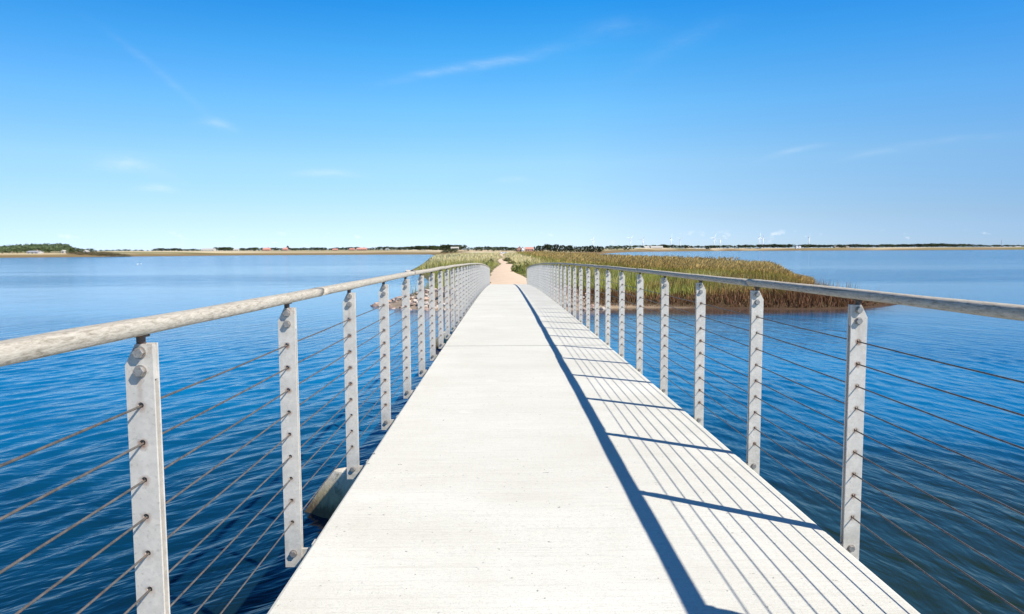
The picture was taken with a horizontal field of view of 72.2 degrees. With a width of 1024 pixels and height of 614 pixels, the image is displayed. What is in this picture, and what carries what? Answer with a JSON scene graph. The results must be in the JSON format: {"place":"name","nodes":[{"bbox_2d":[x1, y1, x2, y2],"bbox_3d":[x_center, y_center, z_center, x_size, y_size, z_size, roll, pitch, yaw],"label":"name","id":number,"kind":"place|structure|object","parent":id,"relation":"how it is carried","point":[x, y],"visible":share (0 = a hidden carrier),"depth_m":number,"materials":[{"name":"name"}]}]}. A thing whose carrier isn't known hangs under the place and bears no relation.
{"place":"outdoors","nodes":[
{"label":"outdoors","id":0,"kind":"place"},
{"bbox_2d":[27,250,43,253],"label":"white house","id":1,"kind":"structure","parent":0,"point":[35,252],"depth_m":705.31,"materials":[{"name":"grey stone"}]},
{"bbox_2d":[490,253,526,283],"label":"path","id":2,"kind":"structure","parent":0,"point":[502,273],"depth_m":72.40,"materials":[{"name":"beige sand"}]},
{"bbox_2d":[0,250,1023,613],"bbox_3d":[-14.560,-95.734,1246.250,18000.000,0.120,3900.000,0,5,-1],"label":"water","id":3,"kind":"structure","parent":0,"point":[50,398],"depth_m":18.30,"materials":[{"name":"blue liquid"}]},
{"bbox_2d":[515,251,953,296],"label":"reeds","id":4,"kind":"object","parent":3,"relation":"in","point":[666,262],"visible":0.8,"depth_m":76.17,"materials":[{"name":"plant"}]},
{"bbox_2d":[0,247,1023,310],"bbox_3d":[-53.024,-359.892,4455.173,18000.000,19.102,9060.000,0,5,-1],"label":"ground","id":5,"kind":"structure","parent":0,"point":[397,304],"depth_m":881.21,"materials":[{"name":"green plant"}]},
{"bbox_2d":[0,243,73,252],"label":"forest","id":6,"kind":"object","parent":5,"relation":"on","point":[44,247],"visible":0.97,"depth_m":746.64,"materials":[{"name":"green plant"}]},
{"bbox_2d":[69,247,78,252],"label":"tree","id":7,"kind":"object","parent":5,"relation":"on","point":[74,249],"visible":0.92,"depth_m":737.84,"materials":[{"name":"green plant"}]},
{"bbox_2d":[117,253,132,256],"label":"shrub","id":8,"kind":"object","parent":5,"relation":"on","point":[122,255],"visible":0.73,"depth_m":704.25,"materials":[{"name":"green plant"}]},
{"bbox_2d":[201,248,216,250],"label":"barn","id":9,"kind":"structure","parent":5,"relation":"on","point":[208,249],"depth_m":1253.43,"materials":[{"name":"white"}]},
{"bbox_2d":[511,262,524,271],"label":"bush","id":10,"kind":"object","parent":5,"relation":"on","point":[517,268],"visible":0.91,"depth_m":91.79,"materials":[{"name":"green plant"}]},
{"bbox_2d":[525,247,533,250],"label":"farmhouse","id":11,"kind":"object","parent":5,"relation":"on","point":[529,248],"visible":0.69,"depth_m":873.49,"materials":[{"name":"red brick"}]},
{"bbox_2d":[543,244,550,250],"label":"tree","id":12,"kind":"object","parent":5,"relation":"on","point":[547,246],"visible":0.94,"depth_m":930.28,"materials":[{"name":"green plant"}]},
{"bbox_2d":[267,284,919,613],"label":"footbridge","id":13,"kind":"object","parent":5,"relation":"on","point":[536,451],"visible":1,"depth_m":3.88,"materials":[{"name":"concrete"}]},
{"bbox_2d":[0,263,489,613],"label":"railing","id":14,"kind":"object","parent":13,"relation":"attached to","point":[145,452],"visible":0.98,"depth_m":2.68,"materials":[{"name":"metal"}]},
{"bbox_2d":[527,263,1023,613],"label":"railing","id":15,"kind":"object","parent":13,"relation":"attached to","point":[538,277],"visible":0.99,"depth_m":4.09,"materials":[{"name":"metal"}]},
{"bbox_2d":[410,252,825,296],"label":"grass","id":16,"kind":"structure","parent":5,"relation":"on","point":[676,284],"depth_m":62.79,"materials":[{"name":"green plant"}]},
{"bbox_2d":[557,279,886,307],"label":"marsh plants","id":17,"kind":"object","parent":5,"relation":"on","point":[805,298],"visible":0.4,"depth_m":50.59,"materials":[{"name":"brown plant"}]},
{"bbox_2d":[0,0,1023,250],"label":"sky","id":18,"kind":"structure","parent":0,"point":[145,125],"materials":[{"name":"blue"}]}
]}

